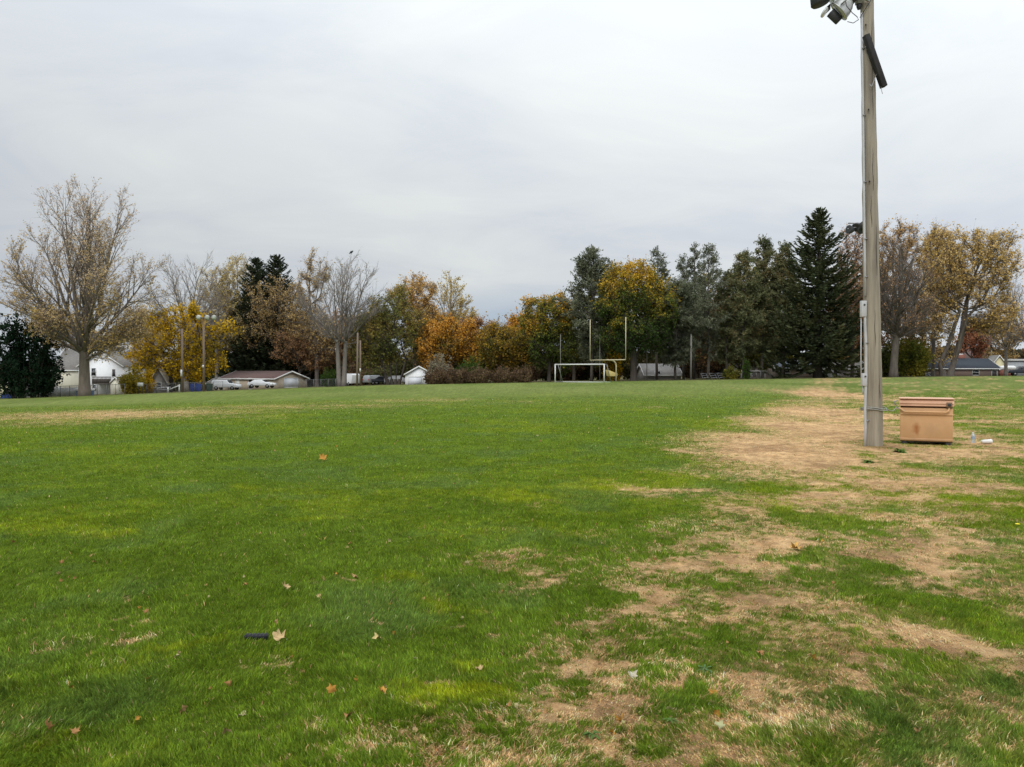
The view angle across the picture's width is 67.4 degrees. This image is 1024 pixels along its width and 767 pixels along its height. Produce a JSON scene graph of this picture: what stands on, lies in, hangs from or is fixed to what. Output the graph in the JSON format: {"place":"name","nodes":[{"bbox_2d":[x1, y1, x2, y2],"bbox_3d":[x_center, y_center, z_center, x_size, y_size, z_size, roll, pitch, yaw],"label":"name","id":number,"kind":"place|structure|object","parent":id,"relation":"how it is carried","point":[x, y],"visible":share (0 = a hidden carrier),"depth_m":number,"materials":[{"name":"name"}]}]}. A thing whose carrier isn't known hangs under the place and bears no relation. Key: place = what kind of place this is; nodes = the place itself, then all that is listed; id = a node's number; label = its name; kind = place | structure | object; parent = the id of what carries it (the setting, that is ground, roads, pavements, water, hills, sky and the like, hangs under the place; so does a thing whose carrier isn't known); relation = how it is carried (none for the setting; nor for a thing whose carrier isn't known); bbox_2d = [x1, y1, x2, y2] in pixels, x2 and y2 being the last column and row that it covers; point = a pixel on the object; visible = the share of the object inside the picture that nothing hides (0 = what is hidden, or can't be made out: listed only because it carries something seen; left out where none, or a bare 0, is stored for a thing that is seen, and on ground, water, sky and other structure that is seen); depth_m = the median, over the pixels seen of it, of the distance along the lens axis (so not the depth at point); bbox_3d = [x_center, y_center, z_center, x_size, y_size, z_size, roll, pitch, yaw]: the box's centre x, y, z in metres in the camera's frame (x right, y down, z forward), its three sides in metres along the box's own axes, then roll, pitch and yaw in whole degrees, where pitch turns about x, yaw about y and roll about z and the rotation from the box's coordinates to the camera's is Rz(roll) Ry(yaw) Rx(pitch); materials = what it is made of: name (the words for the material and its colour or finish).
{"place":"outdoors","nodes":[
{"label":"outdoors","id":0,"kind":"place"},
{"bbox_2d":[0,376,1023,766],"bbox_3d":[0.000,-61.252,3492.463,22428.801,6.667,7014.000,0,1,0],"label":"ground","id":1,"kind":"structure","parent":0,"point":[776,388],"depth_m":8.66,"materials":[{"name":"green plant"}]},
{"bbox_2d":[0,309,69,398],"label":"evergreen tree","id":2,"kind":"object","parent":1,"relation":"on","point":[16,363],"visible":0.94,"depth_m":97.80,"materials":[{"name":"green plant"}]},
{"bbox_2d":[49,387,77,396],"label":"white fence","id":3,"kind":"object","parent":1,"relation":"on","point":[72,390],"visible":0.48,"depth_m":104.63,"materials":[{"name":"paint"}]},
{"bbox_2d":[3,384,124,397],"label":"chain link fence","id":4,"kind":"object","parent":1,"relation":"on","point":[97,387],"visible":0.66,"depth_m":100.53,"materials":[{"name":"silver metal"}]},
{"bbox_2d":[55,350,96,387],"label":"white house","id":5,"kind":"structure","parent":1,"relation":"on","point":[70,359],"depth_m":137.03,"materials":[{"name":"beige paint"}]},
{"bbox_2d":[0,174,178,395],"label":"maple tree","id":6,"kind":"object","parent":1,"relation":"on","point":[54,320],"visible":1,"depth_m":97.96,"materials":[{"name":"brown plant"}]},
{"bbox_2d":[76,351,145,393],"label":"white house","id":7,"kind":"structure","parent":1,"relation":"on","point":[103,373],"depth_m":135.98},
{"bbox_2d":[116,364,146,393],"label":"shrub","id":8,"kind":"object","parent":1,"relation":"on","point":[128,380],"visible":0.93,"depth_m":107.59,"materials":[{"name":"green plant"}]},
{"bbox_2d":[139,366,156,392],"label":"shrub","id":9,"kind":"object","parent":1,"relation":"on","point":[149,377],"visible":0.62,"depth_m":109.67,"materials":[{"name":"yellow plant"}]},
{"bbox_2d":[128,306,174,366],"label":"broadleaf tree","id":10,"kind":"object","parent":1,"relation":"on","point":[151,341],"visible":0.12,"depth_m":148.97,"materials":[{"name":"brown plant"}]},
{"bbox_2d":[152,367,169,392],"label":"pale garden house","id":11,"kind":"structure","parent":1,"relation":"on","point":[159,378],"depth_m":118.56,"materials":[{"name":"beige"}]},
{"bbox_2d":[126,381,222,392],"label":"chain link fence","id":12,"kind":"object","parent":1,"relation":"on","point":[184,387],"visible":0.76,"depth_m":110.41,"materials":[{"name":"silver metal"}]},
{"bbox_2d":[180,329,183,391],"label":"utility pole","id":13,"kind":"object","parent":1,"relation":"on","point":[182,375],"visible":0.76,"depth_m":103.83,"materials":[{"name":"brown wood"}]},
{"bbox_2d":[135,248,230,390],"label":"bare tree","id":14,"kind":"object","parent":1,"relation":"on","point":[174,287],"visible":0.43,"depth_m":138.97,"materials":[{"name":"grey plant"}]},
{"bbox_2d":[119,299,247,391],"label":"maple tree","id":15,"kind":"object","parent":1,"relation":"on","point":[166,328],"visible":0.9,"depth_m":118.90,"materials":[{"name":"yellow plant"}]},
{"bbox_2d":[196,315,216,391],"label":"floodlight pole","id":16,"kind":"object","parent":1,"relation":"on","point":[206,317],"visible":0.99,"depth_m":102.80,"materials":[{"name":"grey wood"}]},
{"bbox_2d":[186,261,256,376],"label":"pale tree","id":17,"kind":"object","parent":1,"relation":"on","point":[223,291],"visible":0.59,"depth_m":154.94,"materials":[{"name":"brown plant"}]},
{"bbox_2d":[212,380,241,389],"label":"parked car","id":18,"kind":"object","parent":1,"relation":"on","point":[230,384],"visible":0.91,"depth_m":130.27,"materials":[{"name":"white metal"}]},
{"bbox_2d":[203,252,264,364],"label":"pale tree","id":19,"kind":"object","parent":1,"relation":"on","point":[239,272],"visible":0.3,"depth_m":158.45,"materials":[{"name":"grey plant"}]},
{"bbox_2d":[213,299,273,377],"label":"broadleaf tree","id":20,"kind":"object","parent":1,"relation":"on","point":[233,364],"visible":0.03,"depth_m":160.73,"materials":[{"name":"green plant"}]},
{"bbox_2d":[216,256,297,376],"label":"spruce tree","id":21,"kind":"object","parent":1,"relation":"on","point":[243,355],"visible":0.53,"depth_m":155.71,"materials":[{"name":"green plant"}]},
{"bbox_2d":[247,380,276,387],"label":"parked car","id":22,"kind":"object","parent":1,"relation":"on","point":[258,383],"visible":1,"depth_m":132.29,"materials":[{"name":"white metal"}]},
{"bbox_2d":[217,371,309,389],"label":"garage building","id":23,"kind":"structure","parent":1,"relation":"on","point":[285,379],"depth_m":141.94,"materials":[{"name":"brown"}]},
{"bbox_2d":[284,378,297,387],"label":"garage door","id":24,"kind":"structure","parent":23,"relation":"in","point":[288,382],"depth_m":141.30,"materials":[{"name":"white paint"}]},
{"bbox_2d":[234,274,304,370],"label":"oak tree","id":25,"kind":"object","parent":1,"relation":"on","point":[264,305],"visible":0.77,"depth_m":154.11,"materials":[{"name":"brown plant"}]},
{"bbox_2d":[239,254,314,386],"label":"spruce tree","id":26,"kind":"object","parent":1,"relation":"on","point":[275,265],"visible":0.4,"depth_m":157.44,"materials":[{"name":"green plant"}]},
{"bbox_2d":[269,326,341,375],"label":"oak tree","id":27,"kind":"object","parent":1,"relation":"on","point":[295,343],"visible":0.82,"depth_m":152.70,"materials":[{"name":"brown plant"}]},
{"bbox_2d":[281,246,342,386],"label":"oak tree","id":28,"kind":"object","parent":1,"relation":"on","point":[315,334],"visible":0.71,"depth_m":151.23,"materials":[{"name":"brown plant"}]},
{"bbox_2d":[320,366,341,386],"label":"shrub","id":29,"kind":"object","parent":1,"relation":"on","point":[332,374],"visible":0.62,"depth_m":123.62,"materials":[{"name":"green plant"}]},
{"bbox_2d":[291,251,388,386],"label":"bare tree","id":30,"kind":"object","parent":1,"relation":"on","point":[344,310],"visible":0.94,"depth_m":121.05,"materials":[{"name":"grey plant"}]},
{"bbox_2d":[326,311,364,367],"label":"broadleaf tree","id":31,"kind":"object","parent":1,"relation":"on","point":[341,355],"visible":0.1,"depth_m":155.78,"materials":[{"name":"brown plant"}]},
{"bbox_2d":[341,361,372,385],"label":"undergrowth bush","id":32,"kind":"object","parent":1,"relation":"on","point":[352,370],"visible":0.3,"depth_m":149.28,"materials":[{"name":"plant"}]},
{"bbox_2d":[350,304,405,364],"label":"broadleaf tree","id":33,"kind":"object","parent":1,"relation":"on","point":[386,362],"visible":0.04,"depth_m":154.46,"materials":[{"name":"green plant"}]},
{"bbox_2d":[363,362,397,384],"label":"undergrowth bush","id":34,"kind":"object","parent":1,"relation":"on","point":[378,369],"visible":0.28,"depth_m":146.41,"materials":[{"name":"green plant"}]},
{"bbox_2d":[341,275,430,384],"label":"ash tree","id":35,"kind":"object","parent":1,"relation":"on","point":[395,331],"visible":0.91,"depth_m":122.84,"materials":[{"name":"green plant"}]},
{"bbox_2d":[392,350,421,383],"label":"undergrowth bush","id":36,"kind":"object","parent":1,"relation":"on","point":[400,367],"visible":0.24,"depth_m":148.74,"materials":[{"name":"green plant"}]},
{"bbox_2d":[385,270,444,368],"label":"maple tree","id":37,"kind":"object","parent":1,"relation":"on","point":[415,286],"visible":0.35,"depth_m":132.43,"materials":[{"name":"brown plant"}]},
{"bbox_2d":[404,366,428,383],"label":"white shed","id":38,"kind":"structure","parent":1,"relation":"on","point":[414,375],"depth_m":120.91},
{"bbox_2d":[421,365,448,383],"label":"hedge bush","id":39,"kind":"object","parent":1,"relation":"on","point":[436,377],"visible":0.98,"depth_m":113.44,"materials":[{"name":"brown plant"}]},
{"bbox_2d":[427,353,453,383],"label":"shrub","id":40,"kind":"object","parent":1,"relation":"on","point":[431,364],"visible":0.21,"depth_m":116.53,"materials":[{"name":"brown plant"}]},
{"bbox_2d":[412,308,484,369],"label":"maple tree","id":41,"kind":"object","parent":1,"relation":"on","point":[441,338],"visible":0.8,"depth_m":122.65,"materials":[{"name":"orange plant"}]},
{"bbox_2d":[420,271,479,374],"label":"willow tree","id":42,"kind":"object","parent":1,"relation":"on","point":[461,303],"visible":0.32,"depth_m":136.77,"materials":[{"name":"brown plant"}]},
{"bbox_2d":[442,365,469,383],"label":"hedge bush","id":43,"kind":"object","parent":1,"relation":"on","point":[452,378],"visible":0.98,"depth_m":113.54,"materials":[{"name":"brown plant"}]},
{"bbox_2d":[454,356,483,382],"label":"shrub","id":44,"kind":"object","parent":1,"relation":"on","point":[468,364],"visible":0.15,"depth_m":117.47,"materials":[{"name":"green plant"}]},
{"bbox_2d":[463,364,494,383],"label":"hedge bush","id":45,"kind":"object","parent":1,"relation":"on","point":[481,375],"visible":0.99,"depth_m":112.98,"materials":[{"name":"brown plant"}]},
{"bbox_2d":[458,314,501,358],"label":"maple tree","id":46,"kind":"object","parent":1,"relation":"on","point":[479,323],"visible":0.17,"depth_m":128.78,"materials":[{"name":"orange plant"}]},
{"bbox_2d":[459,311,533,372],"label":"maple tree","id":47,"kind":"object","parent":1,"relation":"on","point":[499,338],"visible":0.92,"depth_m":121.82,"materials":[{"name":"orange plant"}]},
{"bbox_2d":[489,363,518,382],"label":"hedge bush","id":48,"kind":"object","parent":1,"relation":"on","point":[501,376],"visible":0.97,"depth_m":113.06,"materials":[{"name":"brown plant"}]},
{"bbox_2d":[0,345,1023,381],"bbox_3d":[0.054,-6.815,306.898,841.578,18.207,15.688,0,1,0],"label":"distant woods","id":49,"kind":"object","parent":1,"relation":"on","point":[1020,352],"visible":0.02,"depth_m":301.64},
{"bbox_2d":[501,306,541,370],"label":"broadleaf tree","id":50,"kind":"object","parent":1,"relation":"on","point":[513,318],"visible":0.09,"depth_m":144.87,"materials":[{"name":"brown plant"}]},
{"bbox_2d":[512,363,533,382],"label":"hedge bush","id":51,"kind":"object","parent":1,"relation":"on","point":[524,376],"visible":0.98,"depth_m":113.46,"materials":[{"name":"brown plant"}]},
{"bbox_2d":[508,363,545,380],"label":"undergrowth bush","id":52,"kind":"object","parent":1,"relation":"on","point":[536,376],"visible":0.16,"depth_m":157.53,"materials":[{"name":"brown plant"}]},
{"bbox_2d":[513,290,580,381],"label":"maple tree","id":53,"kind":"object","parent":1,"relation":"on","point":[544,336],"visible":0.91,"depth_m":122.39,"materials":[{"name":"green plant"}]},
{"bbox_2d":[535,344,570,380],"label":"undergrowth bush","id":54,"kind":"object","parent":1,"relation":"on","point":[544,378],"visible":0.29,"depth_m":157.87,"materials":[{"name":"green plant"}]},
{"bbox_2d":[551,358,586,380],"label":"undergrowth bush","id":55,"kind":"object","parent":1,"relation":"on","point":[579,373],"visible":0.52,"depth_m":156.59,"materials":[{"name":"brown plant"}]},
{"bbox_2d":[556,281,596,380],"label":"broadleaf tree","id":56,"kind":"object","parent":1,"relation":"on","point":[575,362],"visible":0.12,"depth_m":149.67,"materials":[{"name":"green plant"}]},
{"bbox_2d":[546,244,629,380],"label":"pine tree","id":57,"kind":"object","parent":1,"relation":"on","point":[589,270],"visible":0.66,"depth_m":120.67,"materials":[{"name":"green plant"}]},
{"bbox_2d":[570,342,606,379],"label":"undergrowth bush","id":58,"kind":"object","parent":1,"relation":"on","point":[587,374],"visible":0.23,"depth_m":158.72,"materials":[{"name":"green plant"}]},
{"bbox_2d":[590,317,625,380],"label":"football goal post","id":59,"kind":"object","parent":1,"relation":"on","point":[610,359],"visible":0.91,"depth_m":109.89,"materials":[{"name":"yellow metal"}]},
{"bbox_2d":[602,350,622,380],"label":"tree","id":60,"kind":"object","parent":1,"relation":"on","point":[611,365],"visible":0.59,"depth_m":125.52,"materials":[{"name":"green plant"}]},
{"bbox_2d":[584,254,682,380],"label":"maple tree","id":61,"kind":"object","parent":1,"relation":"on","point":[630,292],"visible":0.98,"depth_m":114.76,"materials":[{"name":"green plant"}]},
{"bbox_2d":[620,348,650,379],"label":"undergrowth bush","id":62,"kind":"object","parent":1,"relation":"on","point":[626,372],"visible":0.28,"depth_m":155.47,"materials":[{"name":"green plant"}]},
{"bbox_2d":[637,275,673,363],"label":"broadleaf tree","id":63,"kind":"object","parent":1,"relation":"on","point":[652,356],"visible":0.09,"depth_m":153.42,"materials":[{"name":"green plant"}]},
{"bbox_2d":[639,245,673,379],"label":"pine tree","id":64,"kind":"object","parent":1,"relation":"on","point":[662,268],"visible":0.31,"depth_m":133.45,"materials":[{"name":"green plant"}]},
{"bbox_2d":[637,364,681,379],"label":"grey shed","id":65,"kind":"structure","parent":1,"relation":"on","point":[665,372],"depth_m":136.85,"materials":[{"name":"white paint"}]},
{"bbox_2d":[640,279,714,379],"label":"pine tree","id":66,"kind":"object","parent":1,"relation":"on","point":[689,321],"visible":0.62,"depth_m":118.31,"materials":[{"name":"green plant"}]},
{"bbox_2d":[671,252,699,379],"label":"pine tree","id":67,"kind":"object","parent":1,"relation":"on","point":[683,271],"visible":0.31,"depth_m":129.53,"materials":[{"name":"green plant"}]},
{"bbox_2d":[671,271,719,378],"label":"broadleaf tree","id":68,"kind":"object","parent":1,"relation":"on","point":[699,376],"visible":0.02,"depth_m":155.44,"materials":[{"name":"green plant"}]},
{"bbox_2d":[686,242,710,378],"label":"pine tree","id":69,"kind":"object","parent":1,"relation":"on","point":[694,252],"visible":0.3,"depth_m":130.59,"materials":[{"name":"green plant"}]},
{"bbox_2d":[680,358,719,378],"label":"undergrowth bush","id":70,"kind":"object","parent":1,"relation":"on","point":[698,369],"visible":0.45,"depth_m":157.78,"materials":[{"name":"green plant"}]},
{"bbox_2d":[689,242,732,378],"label":"pine tree","id":71,"kind":"object","parent":1,"relation":"on","point":[709,250],"visible":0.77,"depth_m":121.33,"materials":[{"name":"green plant"}]},
{"bbox_2d":[692,297,738,378],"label":"oak tree","id":72,"kind":"object","parent":1,"relation":"on","point":[712,362],"visible":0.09,"depth_m":131.74,"materials":[{"name":"green plant"}]},
{"bbox_2d":[701,267,749,368],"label":"pine tree","id":73,"kind":"object","parent":1,"relation":"on","point":[725,356],"visible":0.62,"depth_m":122.98,"materials":[{"name":"green plant"}]},
{"bbox_2d":[721,363,740,378],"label":"shrub","id":74,"kind":"object","parent":1,"relation":"on","point":[730,373],"visible":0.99,"depth_m":118.58,"materials":[{"name":"green plant"}]},
{"bbox_2d":[713,247,768,377],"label":"pine tree","id":75,"kind":"object","parent":1,"relation":"on","point":[745,302],"visible":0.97,"depth_m":120.76,"materials":[{"name":"green plant"}]},
{"bbox_2d":[710,325,780,378],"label":"maple tree","id":76,"kind":"object","parent":1,"relation":"on","point":[752,358],"visible":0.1,"depth_m":132.62,"materials":[{"name":"green plant"}]},
{"bbox_2d":[741,357,751,378],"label":"shrub","id":77,"kind":"object","parent":1,"relation":"on","point":[747,372],"visible":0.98,"depth_m":117.76,"materials":[{"name":"green plant"}]},
{"bbox_2d":[741,234,790,378],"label":"pine tree","id":78,"kind":"object","parent":1,"relation":"on","point":[761,264],"visible":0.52,"depth_m":122.81,"materials":[{"name":"green plant"}]},
{"bbox_2d":[754,239,812,376],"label":"pine tree","id":79,"kind":"object","parent":1,"relation":"on","point":[780,265],"visible":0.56,"depth_m":120.82,"materials":[{"name":"green plant"}]},
{"bbox_2d":[766,360,812,377],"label":"brick house","id":80,"kind":"structure","parent":1,"relation":"on","point":[792,372],"depth_m":138.14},
{"bbox_2d":[753,207,883,378],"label":"spruce tree","id":81,"kind":"object","parent":1,"relation":"on","point":[822,339],"visible":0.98,"depth_m":116.00,"materials":[{"name":"green plant"}]},
{"bbox_2d":[824,223,863,376],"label":"oak tree","id":82,"kind":"object","parent":1,"relation":"on","point":[855,251],"visible":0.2,"depth_m":125.32,"materials":[{"name":"brown plant"}]},
{"bbox_2d":[810,0,887,445],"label":"floodlight pole","id":83,"kind":"object","parent":1,"relation":"on","point":[870,310],"visible":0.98,"depth_m":16.21,"materials":[{"name":"grey wood"}]},
{"bbox_2d":[845,222,862,233],"bbox_3d":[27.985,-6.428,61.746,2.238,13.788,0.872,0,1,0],"label":"floodlight","id":84,"kind":"object","parent":83,"relation":"attached to","point":[856,227],"visible":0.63,"depth_m":61.56,"materials":[{"name":"grey metal"}]},
{"bbox_2d":[844,249,890,361],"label":"broadleaf tree","id":85,"kind":"object","parent":1,"relation":"on","point":[887,335],"visible":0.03,"depth_m":148.45,"materials":[{"name":"brown plant"}]},
{"bbox_2d":[881,339,890,376],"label":"arborvitae bush","id":86,"kind":"object","parent":1,"relation":"on","point":[885,371],"visible":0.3,"depth_m":120.98,"materials":[{"name":"green plant"}]},
{"bbox_2d":[852,213,924,345],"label":"oak tree","id":87,"kind":"object","parent":1,"relation":"on","point":[909,230],"visible":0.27,"depth_m":134.40,"materials":[{"name":"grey plant"}]},
{"bbox_2d":[852,231,949,376],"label":"bare tree","id":88,"kind":"object","parent":1,"relation":"on","point":[891,319],"visible":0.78,"depth_m":110.69,"materials":[{"name":"brown plant"}]},
{"bbox_2d":[884,326,937,376],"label":"arborvitae bush","id":89,"kind":"object","parent":1,"relation":"on","point":[914,358],"visible":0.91,"depth_m":116.67,"materials":[{"name":"green plant"}]},
{"bbox_2d":[885,300,949,361],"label":"broadleaf tree","id":90,"kind":"object","parent":1,"relation":"on","point":[928,342],"visible":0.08,"depth_m":144.14,"materials":[{"name":"brown plant"}]},
{"bbox_2d":[894,397,954,444],"bbox_3d":[9.078,0.822,16.956,1.165,1.012,0.820,1,1,26],"label":"storage chest","id":91,"kind":"object","parent":1,"relation":"on","point":[926,419],"visible":1,"depth_m":16.64,"materials":[{"name":"brown"}]},
{"bbox_2d":[914,219,983,375],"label":"maple tree","id":92,"kind":"object","parent":1,"relation":"on","point":[933,340],"visible":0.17,"depth_m":127.43,"materials":[{"name":"brown plant"}]},
{"bbox_2d":[923,354,1001,375],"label":"ranch house","id":93,"kind":"structure","parent":1,"relation":"on","point":[976,366],"depth_m":150.02,"materials":[{"name":"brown brick"}]},
{"bbox_2d":[906,217,1023,375],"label":"maple tree","id":94,"kind":"object","parent":1,"relation":"on","point":[984,257],"visible":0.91,"depth_m":116.51,"materials":[{"name":"yellow plant"}]},
{"bbox_2d":[953,318,992,357],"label":"maple tree","id":95,"kind":"object","parent":1,"relation":"on","point":[971,341],"visible":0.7,"depth_m":183.42,"materials":[{"name":"red plant"}]},
{"bbox_2d":[969,249,1023,341],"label":"bare tree","id":96,"kind":"object","parent":1,"relation":"on","point":[1020,328],"visible":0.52,"depth_m":129.07,"materials":[{"name":"brown plant"}]},
{"bbox_2d":[975,316,1023,358],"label":"broadleaf tree","id":97,"kind":"object","parent":1,"relation":"on","point":[997,350],"visible":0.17,"depth_m":188.50,"materials":[{"name":"brown plant"}]},
{"bbox_2d":[977,272,1023,375],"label":"bare tree","id":98,"kind":"object","parent":1,"relation":"on","point":[1006,344],"visible":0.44,"depth_m":134.70,"materials":[{"name":"brown plant"}]},
{"bbox_2d":[1008,359,1023,375],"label":"grey metal shed","id":99,"kind":"structure","parent":1,"relation":"on","point":[1016,363],"depth_m":171.95,"materials":[{"name":"grey metal"}]},
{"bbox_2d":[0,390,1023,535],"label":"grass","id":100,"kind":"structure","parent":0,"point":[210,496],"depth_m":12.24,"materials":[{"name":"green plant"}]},
{"bbox_2d":[0,0,1023,361],"label":"sky","id":101,"kind":"structure","parent":0,"point":[490,143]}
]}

